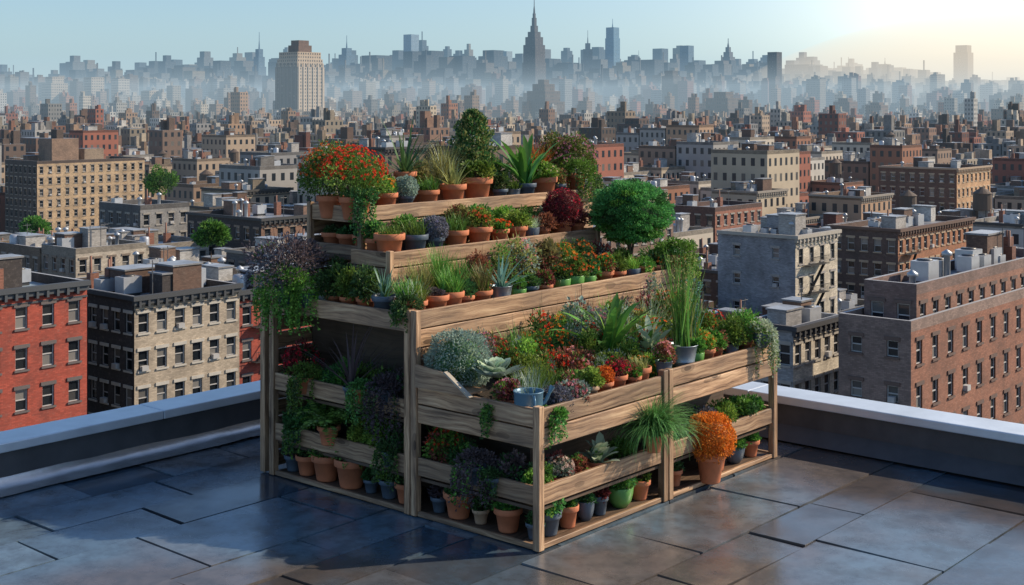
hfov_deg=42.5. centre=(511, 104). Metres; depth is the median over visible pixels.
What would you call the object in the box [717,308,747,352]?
potted shrub
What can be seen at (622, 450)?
potted shrub
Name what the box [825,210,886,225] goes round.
apartment building
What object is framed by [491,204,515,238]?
potted shrub
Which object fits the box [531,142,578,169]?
apartment building
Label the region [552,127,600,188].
potted flowering plant
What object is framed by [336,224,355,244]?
potted shrub
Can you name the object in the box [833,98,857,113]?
stepped brick tower
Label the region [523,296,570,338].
bedding plant
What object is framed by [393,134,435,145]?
apartment building
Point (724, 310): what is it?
apartment building
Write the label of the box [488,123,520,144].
apartment building
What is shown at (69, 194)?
apartment block
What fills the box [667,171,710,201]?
apartment building
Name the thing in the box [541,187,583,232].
potted cushion plant
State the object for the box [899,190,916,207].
water tower
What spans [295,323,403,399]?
potted dracaena
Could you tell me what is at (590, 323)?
bedding plant
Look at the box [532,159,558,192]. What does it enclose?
potted shrub
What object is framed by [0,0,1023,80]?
sky
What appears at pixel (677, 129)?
apartment building
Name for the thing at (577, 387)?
potted flowering plant
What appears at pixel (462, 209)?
potted shrub
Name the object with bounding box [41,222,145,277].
apartment building
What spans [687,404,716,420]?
potted shrub
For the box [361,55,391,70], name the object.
office tower
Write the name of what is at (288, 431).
potted trailing vine
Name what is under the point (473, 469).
potted trailing vine
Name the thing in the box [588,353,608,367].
bedding plant
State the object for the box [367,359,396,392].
potted shrub
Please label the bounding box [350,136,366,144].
apartment building
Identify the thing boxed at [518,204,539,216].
potted shrub
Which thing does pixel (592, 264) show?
potted flowering plant
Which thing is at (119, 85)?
apartment tower
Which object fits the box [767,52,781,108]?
dark slab tower
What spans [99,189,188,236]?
grey loft building
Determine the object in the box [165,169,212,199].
apartment building
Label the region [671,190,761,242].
brick warehouse
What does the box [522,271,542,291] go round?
potted shrub
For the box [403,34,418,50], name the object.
glass skyscraper
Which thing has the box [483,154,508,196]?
potted shrub
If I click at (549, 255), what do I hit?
potted shrub
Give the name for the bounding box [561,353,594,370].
bedding plant
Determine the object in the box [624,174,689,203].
apartment building
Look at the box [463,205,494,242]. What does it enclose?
potted flowering plant
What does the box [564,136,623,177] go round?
apartment building
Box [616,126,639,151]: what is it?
apartment building
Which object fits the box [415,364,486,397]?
wooden trough
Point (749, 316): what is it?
potted shrub
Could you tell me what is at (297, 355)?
potted flowering plant
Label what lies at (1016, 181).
apartment building
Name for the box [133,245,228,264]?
apartment building
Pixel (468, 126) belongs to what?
potted conifer
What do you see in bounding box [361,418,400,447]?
potted shrub
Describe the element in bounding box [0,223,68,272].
apartment building
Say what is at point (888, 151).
apartment building
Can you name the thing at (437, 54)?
office tower
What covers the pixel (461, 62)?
office tower
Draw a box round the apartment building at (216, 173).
[215,161,239,175]
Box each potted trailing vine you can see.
[249,259,321,336]
[281,414,313,458]
[284,360,321,417]
[286,274,330,335]
[342,187,380,246]
[343,377,374,433]
[360,371,402,443]
[369,437,403,492]
[388,293,424,332]
[448,444,498,510]
[477,464,508,508]
[478,399,498,438]
[542,405,568,449]
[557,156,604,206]
[638,259,653,287]
[652,236,702,283]
[742,318,780,377]
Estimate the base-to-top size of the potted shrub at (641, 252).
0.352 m
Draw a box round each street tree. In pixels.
[18,215,52,234]
[141,163,178,199]
[190,217,231,256]
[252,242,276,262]
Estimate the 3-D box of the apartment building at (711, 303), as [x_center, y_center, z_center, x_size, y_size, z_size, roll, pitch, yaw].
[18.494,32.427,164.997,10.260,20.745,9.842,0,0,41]
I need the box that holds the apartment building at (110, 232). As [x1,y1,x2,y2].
[106,227,144,237]
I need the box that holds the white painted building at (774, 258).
[717,212,841,313]
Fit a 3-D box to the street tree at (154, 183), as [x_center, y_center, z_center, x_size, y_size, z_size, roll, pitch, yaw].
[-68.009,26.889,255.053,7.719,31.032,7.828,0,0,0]
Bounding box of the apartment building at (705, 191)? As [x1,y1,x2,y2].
[700,186,710,201]
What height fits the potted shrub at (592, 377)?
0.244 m
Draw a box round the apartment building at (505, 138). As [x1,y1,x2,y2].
[423,133,522,185]
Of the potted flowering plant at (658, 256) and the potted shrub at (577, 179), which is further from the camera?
the potted shrub at (577, 179)
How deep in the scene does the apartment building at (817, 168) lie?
354.57 m
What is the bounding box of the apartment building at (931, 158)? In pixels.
[922,156,934,163]
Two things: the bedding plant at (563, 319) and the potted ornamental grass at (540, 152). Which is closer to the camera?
the bedding plant at (563, 319)
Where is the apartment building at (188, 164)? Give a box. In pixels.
[172,150,229,181]
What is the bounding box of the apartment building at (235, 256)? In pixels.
[224,229,320,266]
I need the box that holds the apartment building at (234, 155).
[229,149,239,163]
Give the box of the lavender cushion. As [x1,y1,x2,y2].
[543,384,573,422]
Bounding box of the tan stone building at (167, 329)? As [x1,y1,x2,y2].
[76,256,242,413]
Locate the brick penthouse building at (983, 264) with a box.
[864,227,1023,319]
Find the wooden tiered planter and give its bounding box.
[260,187,776,551]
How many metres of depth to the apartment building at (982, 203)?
237.30 m
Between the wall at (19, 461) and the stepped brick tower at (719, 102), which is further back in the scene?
the stepped brick tower at (719, 102)
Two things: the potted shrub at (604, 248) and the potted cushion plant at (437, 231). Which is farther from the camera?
the potted shrub at (604, 248)
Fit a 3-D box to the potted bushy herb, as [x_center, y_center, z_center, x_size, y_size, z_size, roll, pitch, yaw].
[-1.684,1.162,9.815,0.683,0.572,0.637,0,0,-43]
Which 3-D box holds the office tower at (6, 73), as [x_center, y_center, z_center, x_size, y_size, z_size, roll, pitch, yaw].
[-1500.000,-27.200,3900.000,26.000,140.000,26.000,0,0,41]
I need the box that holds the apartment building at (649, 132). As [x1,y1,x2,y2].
[640,121,665,144]
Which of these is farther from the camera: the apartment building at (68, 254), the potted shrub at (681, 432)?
the apartment building at (68, 254)
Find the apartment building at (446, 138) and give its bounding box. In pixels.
[429,137,450,143]
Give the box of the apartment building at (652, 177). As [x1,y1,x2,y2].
[648,175,675,180]
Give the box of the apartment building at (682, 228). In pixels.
[671,212,712,250]
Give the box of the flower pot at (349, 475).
[331,451,365,489]
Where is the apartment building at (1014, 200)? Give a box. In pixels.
[995,186,1023,209]
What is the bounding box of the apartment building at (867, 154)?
[843,151,869,158]
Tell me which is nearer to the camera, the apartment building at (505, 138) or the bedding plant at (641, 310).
the bedding plant at (641, 310)
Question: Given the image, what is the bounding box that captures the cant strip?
[759,423,1023,485]
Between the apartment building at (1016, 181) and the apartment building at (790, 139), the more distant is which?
the apartment building at (790, 139)
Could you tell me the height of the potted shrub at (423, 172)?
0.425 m
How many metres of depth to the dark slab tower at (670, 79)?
1992.03 m
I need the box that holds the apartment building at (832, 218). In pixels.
[806,211,847,227]
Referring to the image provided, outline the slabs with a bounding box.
[0,435,1023,584]
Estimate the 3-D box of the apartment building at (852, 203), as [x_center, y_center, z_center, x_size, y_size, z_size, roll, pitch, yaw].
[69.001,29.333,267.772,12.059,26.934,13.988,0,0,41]
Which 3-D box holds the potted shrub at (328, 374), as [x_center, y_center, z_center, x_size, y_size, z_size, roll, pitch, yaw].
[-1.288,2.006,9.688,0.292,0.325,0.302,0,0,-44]
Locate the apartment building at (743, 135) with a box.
[722,128,773,147]
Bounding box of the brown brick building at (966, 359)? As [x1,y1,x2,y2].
[838,287,1023,423]
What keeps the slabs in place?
on the membrane
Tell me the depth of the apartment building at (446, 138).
424.46 m
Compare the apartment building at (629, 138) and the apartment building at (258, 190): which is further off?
the apartment building at (629, 138)
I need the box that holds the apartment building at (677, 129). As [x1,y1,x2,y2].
[666,118,713,143]
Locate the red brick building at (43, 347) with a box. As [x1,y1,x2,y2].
[0,254,90,431]
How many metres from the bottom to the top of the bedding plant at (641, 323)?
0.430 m
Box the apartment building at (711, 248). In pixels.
[674,238,717,261]
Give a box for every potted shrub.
[279,446,298,471]
[282,406,308,426]
[291,402,339,431]
[292,448,314,475]
[306,431,346,481]
[311,261,348,301]
[316,356,346,385]
[321,223,342,243]
[324,254,352,301]
[330,263,358,304]
[332,357,358,385]
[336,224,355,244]
[346,414,374,444]
[348,262,381,306]
[355,359,376,379]
[359,219,389,250]
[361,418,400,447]
[361,467,377,493]
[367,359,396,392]
[375,470,396,498]
[384,421,423,453]
[388,366,403,397]
[390,213,421,250]
[394,475,403,503]
[400,156,436,202]
[426,286,449,308]
[426,484,446,512]
[443,203,474,228]
[443,431,478,464]
[443,487,474,519]
[456,278,477,302]
[458,158,495,197]
[464,248,496,287]
[466,202,493,223]
[470,496,491,524]
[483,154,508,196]
[487,234,519,283]
[490,171,510,195]
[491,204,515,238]
[491,501,522,533]
[493,448,528,481]
[500,209,534,237]
[504,141,536,182]
[508,274,527,294]
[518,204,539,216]
[520,468,547,484]
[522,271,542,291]
[523,461,556,482]
[525,510,545,539]
[529,233,563,289]
[530,211,558,234]
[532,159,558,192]
[536,269,555,289]
[538,206,554,233]
[544,498,565,536]
[554,168,568,189]
[559,498,578,528]
[568,451,589,473]
[571,210,591,230]
[575,364,605,393]
[576,492,597,520]
[591,238,613,270]
[591,486,610,515]
[607,436,636,459]
[607,477,637,507]
[612,244,631,268]
[612,250,629,277]
[625,361,642,384]
[630,471,651,500]
[637,239,683,270]
[637,254,656,269]
[673,421,688,440]
[673,461,684,486]
[685,334,707,361]
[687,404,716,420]
[701,327,728,356]
[706,398,738,423]
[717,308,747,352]
[722,393,759,417]
[725,437,747,463]
[729,306,765,349]
[742,393,765,412]
[744,432,761,456]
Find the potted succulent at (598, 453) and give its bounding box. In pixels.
[577,431,619,467]
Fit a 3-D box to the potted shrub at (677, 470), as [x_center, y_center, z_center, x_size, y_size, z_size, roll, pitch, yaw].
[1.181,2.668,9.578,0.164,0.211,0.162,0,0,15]
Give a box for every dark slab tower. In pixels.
[662,71,680,110]
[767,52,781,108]
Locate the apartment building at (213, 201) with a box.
[189,191,266,211]
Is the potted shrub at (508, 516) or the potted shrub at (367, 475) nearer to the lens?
the potted shrub at (508, 516)
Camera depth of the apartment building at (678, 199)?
291.30 m
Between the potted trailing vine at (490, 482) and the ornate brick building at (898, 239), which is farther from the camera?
the ornate brick building at (898, 239)
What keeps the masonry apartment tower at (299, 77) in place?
on the ground
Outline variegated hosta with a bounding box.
[624,315,680,351]
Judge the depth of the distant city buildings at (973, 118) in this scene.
1223.67 m
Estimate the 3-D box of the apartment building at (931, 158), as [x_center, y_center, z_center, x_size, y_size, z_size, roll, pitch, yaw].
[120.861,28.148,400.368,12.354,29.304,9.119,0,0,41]
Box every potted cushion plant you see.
[392,175,418,203]
[421,215,448,247]
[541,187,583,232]
[596,365,615,391]
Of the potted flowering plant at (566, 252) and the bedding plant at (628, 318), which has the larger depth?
the potted flowering plant at (566, 252)
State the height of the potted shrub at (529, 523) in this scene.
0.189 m
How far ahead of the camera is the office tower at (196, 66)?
4015.06 m
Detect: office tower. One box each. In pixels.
[0,71,11,76]
[69,70,85,77]
[126,70,142,74]
[174,65,197,70]
[213,61,230,75]
[268,62,276,79]
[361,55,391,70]
[421,51,443,67]
[449,56,475,73]
[478,50,507,69]
[545,58,560,70]
[557,62,578,77]
[664,62,677,70]
[746,66,763,72]
[785,64,821,73]
[842,57,854,74]
[953,45,972,82]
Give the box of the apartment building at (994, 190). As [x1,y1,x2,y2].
[990,187,1012,208]
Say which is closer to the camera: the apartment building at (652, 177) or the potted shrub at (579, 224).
the potted shrub at (579, 224)
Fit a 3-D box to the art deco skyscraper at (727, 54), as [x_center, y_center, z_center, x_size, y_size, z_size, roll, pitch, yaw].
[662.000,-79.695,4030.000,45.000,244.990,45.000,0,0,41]
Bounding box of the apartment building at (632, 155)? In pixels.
[624,147,638,163]
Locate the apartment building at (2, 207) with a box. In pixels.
[0,184,4,231]
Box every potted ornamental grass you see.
[373,223,405,251]
[386,273,428,308]
[394,256,445,292]
[396,219,431,249]
[398,278,432,309]
[413,137,472,200]
[417,175,440,201]
[418,242,463,288]
[431,263,468,305]
[444,210,470,245]
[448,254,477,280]
[463,259,499,300]
[504,368,557,400]
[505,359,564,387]
[508,178,522,194]
[518,137,555,192]
[525,216,540,235]
[625,254,643,275]
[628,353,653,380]
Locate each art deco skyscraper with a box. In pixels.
[522,0,545,87]
[581,37,592,70]
[722,38,734,60]
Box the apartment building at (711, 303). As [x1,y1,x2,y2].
[697,301,713,307]
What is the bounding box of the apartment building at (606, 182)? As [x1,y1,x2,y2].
[585,179,611,187]
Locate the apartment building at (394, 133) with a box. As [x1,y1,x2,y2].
[372,128,409,144]
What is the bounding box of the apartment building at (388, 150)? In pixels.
[338,132,432,194]
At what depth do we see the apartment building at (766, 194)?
265.78 m
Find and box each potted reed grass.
[651,243,709,367]
[676,275,710,336]
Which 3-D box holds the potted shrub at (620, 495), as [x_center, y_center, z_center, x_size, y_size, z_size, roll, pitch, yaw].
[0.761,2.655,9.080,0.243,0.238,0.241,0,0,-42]
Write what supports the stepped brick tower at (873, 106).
on the ground
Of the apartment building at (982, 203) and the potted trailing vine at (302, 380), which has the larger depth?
the apartment building at (982, 203)
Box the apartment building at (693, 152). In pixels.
[676,133,738,178]
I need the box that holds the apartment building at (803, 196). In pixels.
[799,192,808,201]
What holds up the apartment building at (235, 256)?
on the ground
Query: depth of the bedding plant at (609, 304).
10.43 m
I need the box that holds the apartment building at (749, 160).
[711,140,798,206]
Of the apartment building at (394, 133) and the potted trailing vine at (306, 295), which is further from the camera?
the apartment building at (394, 133)
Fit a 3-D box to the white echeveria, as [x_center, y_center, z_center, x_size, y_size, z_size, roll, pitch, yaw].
[-0.118,1.759,8.792,0.321,0.133,0.354,0,0,42]
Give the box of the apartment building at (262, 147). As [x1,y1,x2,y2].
[257,145,267,150]
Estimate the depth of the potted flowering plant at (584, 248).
10.96 m
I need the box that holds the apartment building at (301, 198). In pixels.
[296,144,356,203]
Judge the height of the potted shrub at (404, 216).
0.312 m
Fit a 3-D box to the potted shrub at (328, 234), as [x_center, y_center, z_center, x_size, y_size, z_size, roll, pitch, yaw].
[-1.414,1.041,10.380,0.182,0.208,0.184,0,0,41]
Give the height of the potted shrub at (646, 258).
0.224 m
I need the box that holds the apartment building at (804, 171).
[774,142,810,193]
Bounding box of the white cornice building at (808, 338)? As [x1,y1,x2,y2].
[753,285,838,394]
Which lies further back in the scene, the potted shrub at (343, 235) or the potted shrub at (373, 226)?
the potted shrub at (343, 235)
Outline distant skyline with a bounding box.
[0,31,1023,103]
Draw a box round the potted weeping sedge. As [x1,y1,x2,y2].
[605,389,711,459]
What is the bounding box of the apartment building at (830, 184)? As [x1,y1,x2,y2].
[811,158,862,191]
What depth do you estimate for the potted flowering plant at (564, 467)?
8.56 m
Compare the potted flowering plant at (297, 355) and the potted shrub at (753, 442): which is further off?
the potted shrub at (753, 442)
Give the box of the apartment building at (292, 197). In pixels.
[289,190,296,204]
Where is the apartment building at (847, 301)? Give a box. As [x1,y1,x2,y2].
[837,288,863,313]
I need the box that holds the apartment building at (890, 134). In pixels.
[885,131,902,143]
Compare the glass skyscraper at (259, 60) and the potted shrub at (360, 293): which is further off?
the glass skyscraper at (259, 60)
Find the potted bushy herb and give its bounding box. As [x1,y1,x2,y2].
[240,221,328,289]
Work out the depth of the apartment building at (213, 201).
257.42 m
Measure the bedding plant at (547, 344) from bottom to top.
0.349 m
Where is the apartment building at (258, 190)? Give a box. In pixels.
[200,178,290,204]
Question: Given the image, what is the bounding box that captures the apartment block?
[5,155,144,233]
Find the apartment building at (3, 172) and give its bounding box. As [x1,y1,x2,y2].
[2,162,4,183]
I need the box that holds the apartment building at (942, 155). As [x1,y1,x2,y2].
[922,141,951,163]
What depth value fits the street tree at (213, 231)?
173.92 m
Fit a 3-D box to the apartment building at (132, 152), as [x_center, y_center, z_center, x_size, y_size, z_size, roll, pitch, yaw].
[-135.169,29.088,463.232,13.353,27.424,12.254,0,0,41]
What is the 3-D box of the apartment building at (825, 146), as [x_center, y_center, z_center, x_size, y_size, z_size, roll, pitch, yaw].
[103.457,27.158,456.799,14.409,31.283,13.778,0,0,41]
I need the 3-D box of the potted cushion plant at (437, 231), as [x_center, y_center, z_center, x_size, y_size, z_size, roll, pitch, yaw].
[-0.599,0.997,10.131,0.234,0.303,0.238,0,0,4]
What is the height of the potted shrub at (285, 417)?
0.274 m
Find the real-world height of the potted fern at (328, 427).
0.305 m
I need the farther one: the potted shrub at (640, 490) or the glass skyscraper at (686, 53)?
the glass skyscraper at (686, 53)
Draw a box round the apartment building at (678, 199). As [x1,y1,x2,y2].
[675,193,710,203]
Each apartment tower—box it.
[38,82,45,103]
[42,77,67,103]
[84,77,103,96]
[111,79,129,102]
[141,91,158,106]
[273,40,340,116]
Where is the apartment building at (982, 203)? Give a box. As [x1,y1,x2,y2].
[941,187,998,218]
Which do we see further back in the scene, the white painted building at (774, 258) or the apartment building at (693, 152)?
the apartment building at (693, 152)
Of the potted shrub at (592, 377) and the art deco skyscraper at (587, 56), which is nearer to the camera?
the potted shrub at (592, 377)
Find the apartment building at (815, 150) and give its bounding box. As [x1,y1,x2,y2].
[797,143,842,159]
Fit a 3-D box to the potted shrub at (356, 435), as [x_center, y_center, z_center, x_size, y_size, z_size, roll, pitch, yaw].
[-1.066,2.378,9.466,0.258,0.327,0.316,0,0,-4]
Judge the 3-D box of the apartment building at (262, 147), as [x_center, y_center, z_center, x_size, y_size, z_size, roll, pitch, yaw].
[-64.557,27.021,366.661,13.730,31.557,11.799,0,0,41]
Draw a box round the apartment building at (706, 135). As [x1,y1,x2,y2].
[681,132,729,140]
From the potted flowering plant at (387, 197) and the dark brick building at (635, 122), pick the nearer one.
the potted flowering plant at (387, 197)
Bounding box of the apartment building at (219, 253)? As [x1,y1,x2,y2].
[200,247,231,263]
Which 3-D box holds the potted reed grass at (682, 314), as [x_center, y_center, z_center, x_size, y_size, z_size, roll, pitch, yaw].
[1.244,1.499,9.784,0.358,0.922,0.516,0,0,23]
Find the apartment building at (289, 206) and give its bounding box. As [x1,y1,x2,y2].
[265,204,293,208]
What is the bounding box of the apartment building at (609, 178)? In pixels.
[596,176,657,187]
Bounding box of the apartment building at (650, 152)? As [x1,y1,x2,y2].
[639,137,680,165]
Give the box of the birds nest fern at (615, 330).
[551,292,664,350]
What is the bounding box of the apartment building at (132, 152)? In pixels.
[118,148,153,160]
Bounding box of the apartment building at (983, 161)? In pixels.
[976,158,991,164]
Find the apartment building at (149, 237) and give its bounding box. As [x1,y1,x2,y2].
[114,222,208,260]
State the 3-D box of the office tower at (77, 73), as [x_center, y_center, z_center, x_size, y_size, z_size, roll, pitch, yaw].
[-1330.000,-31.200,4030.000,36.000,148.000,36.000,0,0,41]
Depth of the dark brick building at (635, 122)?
596.88 m
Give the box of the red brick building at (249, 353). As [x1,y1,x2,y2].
[202,249,330,383]
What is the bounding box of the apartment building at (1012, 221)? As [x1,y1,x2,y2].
[973,202,1023,247]
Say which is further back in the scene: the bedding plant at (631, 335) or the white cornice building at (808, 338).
the white cornice building at (808, 338)
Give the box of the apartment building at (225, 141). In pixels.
[202,128,254,163]
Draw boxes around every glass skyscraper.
[252,36,265,75]
[337,36,354,71]
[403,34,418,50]
[503,51,511,61]
[605,19,619,67]
[680,45,693,70]
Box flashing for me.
[0,414,282,496]
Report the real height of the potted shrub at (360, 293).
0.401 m
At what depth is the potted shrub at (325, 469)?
9.65 m
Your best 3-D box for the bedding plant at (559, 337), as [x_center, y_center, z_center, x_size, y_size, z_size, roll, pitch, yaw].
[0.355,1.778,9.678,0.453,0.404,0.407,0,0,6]
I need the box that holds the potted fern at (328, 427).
[294,399,352,447]
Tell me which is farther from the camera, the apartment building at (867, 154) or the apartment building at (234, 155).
the apartment building at (234, 155)
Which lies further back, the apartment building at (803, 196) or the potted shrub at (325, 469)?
the apartment building at (803, 196)
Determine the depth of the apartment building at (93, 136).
450.15 m
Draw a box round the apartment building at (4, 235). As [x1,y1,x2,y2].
[0,228,54,240]
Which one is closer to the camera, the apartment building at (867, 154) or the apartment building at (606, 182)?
the apartment building at (606, 182)
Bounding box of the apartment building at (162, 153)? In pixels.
[157,150,167,157]
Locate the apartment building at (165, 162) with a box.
[145,156,171,199]
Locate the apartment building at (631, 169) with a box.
[624,162,650,177]
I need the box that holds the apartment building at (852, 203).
[808,183,893,221]
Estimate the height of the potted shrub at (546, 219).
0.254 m
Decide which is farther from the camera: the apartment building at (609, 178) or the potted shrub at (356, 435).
the apartment building at (609, 178)
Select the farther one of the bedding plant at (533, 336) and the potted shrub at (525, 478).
the bedding plant at (533, 336)
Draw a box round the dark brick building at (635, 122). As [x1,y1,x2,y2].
[617,118,656,131]
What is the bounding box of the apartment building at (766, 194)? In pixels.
[711,178,788,215]
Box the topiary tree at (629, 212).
[587,177,675,262]
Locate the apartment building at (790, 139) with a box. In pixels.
[770,130,810,148]
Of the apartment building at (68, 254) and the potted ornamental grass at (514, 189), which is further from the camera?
the apartment building at (68, 254)
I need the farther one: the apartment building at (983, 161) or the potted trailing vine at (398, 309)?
the apartment building at (983, 161)
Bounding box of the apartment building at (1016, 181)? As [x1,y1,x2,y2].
[990,175,1023,192]
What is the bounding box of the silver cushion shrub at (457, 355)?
[422,327,493,386]
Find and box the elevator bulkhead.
[38,129,103,160]
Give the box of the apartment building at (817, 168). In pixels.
[811,156,824,180]
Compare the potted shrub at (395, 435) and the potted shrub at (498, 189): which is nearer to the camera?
the potted shrub at (395, 435)
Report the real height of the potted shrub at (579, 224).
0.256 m
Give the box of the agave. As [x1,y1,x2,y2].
[488,133,573,193]
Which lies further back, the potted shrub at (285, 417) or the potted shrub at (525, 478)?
the potted shrub at (285, 417)
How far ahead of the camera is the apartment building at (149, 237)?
191.15 m
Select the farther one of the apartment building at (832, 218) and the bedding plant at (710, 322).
the apartment building at (832, 218)
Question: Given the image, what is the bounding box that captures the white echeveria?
[472,356,524,377]
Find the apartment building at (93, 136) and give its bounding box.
[69,123,117,155]
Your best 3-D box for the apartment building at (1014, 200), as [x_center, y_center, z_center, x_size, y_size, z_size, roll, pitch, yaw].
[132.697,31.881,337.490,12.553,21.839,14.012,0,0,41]
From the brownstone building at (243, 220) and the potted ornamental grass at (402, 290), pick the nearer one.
the potted ornamental grass at (402, 290)
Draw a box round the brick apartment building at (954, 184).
[878,157,992,214]
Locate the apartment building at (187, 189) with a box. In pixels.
[167,176,218,202]
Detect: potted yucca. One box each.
[379,115,453,181]
[440,156,475,199]
[479,249,531,297]
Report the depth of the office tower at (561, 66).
4006.62 m
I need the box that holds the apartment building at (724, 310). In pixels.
[696,292,781,372]
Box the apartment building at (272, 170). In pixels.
[219,155,296,189]
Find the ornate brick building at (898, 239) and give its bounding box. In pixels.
[830,204,975,298]
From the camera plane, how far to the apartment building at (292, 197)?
280.53 m
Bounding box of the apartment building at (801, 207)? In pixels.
[762,202,822,223]
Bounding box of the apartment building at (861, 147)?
[832,134,878,157]
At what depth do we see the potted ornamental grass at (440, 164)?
11.14 m
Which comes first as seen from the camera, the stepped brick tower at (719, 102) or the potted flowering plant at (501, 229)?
the potted flowering plant at (501, 229)
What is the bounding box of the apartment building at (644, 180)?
[602,177,667,200]
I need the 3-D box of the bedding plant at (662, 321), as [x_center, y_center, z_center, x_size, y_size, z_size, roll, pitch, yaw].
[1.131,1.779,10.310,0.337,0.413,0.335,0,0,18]
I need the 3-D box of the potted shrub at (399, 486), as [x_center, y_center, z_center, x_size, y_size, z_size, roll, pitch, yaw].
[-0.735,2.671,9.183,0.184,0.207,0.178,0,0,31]
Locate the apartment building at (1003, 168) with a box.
[992,148,1023,183]
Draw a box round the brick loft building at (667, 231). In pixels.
[584,182,672,257]
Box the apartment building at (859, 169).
[825,151,869,185]
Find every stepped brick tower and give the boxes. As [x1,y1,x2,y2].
[522,80,564,119]
[702,92,740,116]
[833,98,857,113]
[866,102,887,116]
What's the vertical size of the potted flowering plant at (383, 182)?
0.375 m
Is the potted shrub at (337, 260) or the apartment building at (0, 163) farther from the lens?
the apartment building at (0, 163)
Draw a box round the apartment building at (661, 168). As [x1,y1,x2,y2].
[639,158,684,178]
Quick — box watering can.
[513,385,554,406]
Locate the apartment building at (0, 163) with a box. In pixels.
[0,143,1,183]
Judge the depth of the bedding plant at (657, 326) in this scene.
9.91 m
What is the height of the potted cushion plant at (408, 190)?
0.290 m
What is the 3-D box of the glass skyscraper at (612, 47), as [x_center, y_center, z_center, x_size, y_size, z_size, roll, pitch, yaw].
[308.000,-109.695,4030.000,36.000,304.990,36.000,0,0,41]
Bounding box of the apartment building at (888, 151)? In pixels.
[870,138,921,191]
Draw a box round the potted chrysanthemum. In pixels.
[686,411,736,484]
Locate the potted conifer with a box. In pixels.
[447,108,501,198]
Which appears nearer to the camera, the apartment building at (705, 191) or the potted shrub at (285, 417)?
the potted shrub at (285, 417)
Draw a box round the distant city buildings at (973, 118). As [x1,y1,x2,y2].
[0,70,1023,164]
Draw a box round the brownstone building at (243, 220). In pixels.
[186,195,320,254]
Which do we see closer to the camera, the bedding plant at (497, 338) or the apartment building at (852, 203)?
the bedding plant at (497, 338)
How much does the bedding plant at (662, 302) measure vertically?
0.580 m
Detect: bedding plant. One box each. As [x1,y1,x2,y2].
[471,323,504,356]
[482,330,516,356]
[494,339,524,380]
[495,323,542,351]
[505,346,549,377]
[511,326,548,354]
[512,329,540,360]
[521,361,567,388]
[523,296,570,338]
[535,335,563,359]
[536,351,564,377]
[538,318,579,350]
[538,346,573,375]
[541,305,578,337]
[547,292,598,347]
[555,373,580,395]
[557,341,596,370]
[557,366,586,382]
[561,314,592,347]
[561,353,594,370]
[570,295,602,319]
[570,324,607,355]
[573,316,604,352]
[578,300,624,356]
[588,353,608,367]
[590,301,622,325]
[592,296,608,318]
[594,288,630,310]
[597,346,625,358]
[614,330,641,361]
[621,302,643,337]
[621,316,644,343]
[626,295,670,323]
[627,283,653,314]
[627,352,660,377]
[630,300,654,330]
[631,269,666,306]
[632,308,664,352]
[636,324,671,353]
[639,279,702,322]
[644,306,672,329]
[644,346,675,372]
[653,316,701,336]
[662,321,672,339]
[696,305,720,329]
[706,308,734,326]
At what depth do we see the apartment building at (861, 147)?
427.60 m
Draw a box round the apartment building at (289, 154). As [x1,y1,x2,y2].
[240,143,311,163]
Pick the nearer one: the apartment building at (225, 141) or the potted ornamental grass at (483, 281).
the potted ornamental grass at (483, 281)
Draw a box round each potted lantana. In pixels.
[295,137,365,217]
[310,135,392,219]
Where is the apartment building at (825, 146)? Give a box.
[813,138,831,149]
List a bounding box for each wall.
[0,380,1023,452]
[0,394,1023,477]
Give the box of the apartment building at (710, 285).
[688,250,717,307]
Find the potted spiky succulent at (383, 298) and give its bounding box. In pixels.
[364,266,403,309]
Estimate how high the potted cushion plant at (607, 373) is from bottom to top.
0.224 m
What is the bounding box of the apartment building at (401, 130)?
[375,127,417,134]
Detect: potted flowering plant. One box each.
[280,336,326,375]
[348,171,376,204]
[366,168,392,204]
[374,174,398,204]
[421,425,466,463]
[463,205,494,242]
[487,216,512,239]
[490,373,523,403]
[506,229,542,286]
[533,123,573,182]
[544,449,575,480]
[549,262,574,287]
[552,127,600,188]
[553,237,580,274]
[558,375,591,405]
[562,254,589,284]
[566,236,597,273]
[577,254,601,282]
[593,252,616,280]
[604,354,631,387]
[648,251,666,270]
[651,338,677,375]
[695,329,717,359]
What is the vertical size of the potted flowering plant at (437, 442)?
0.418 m

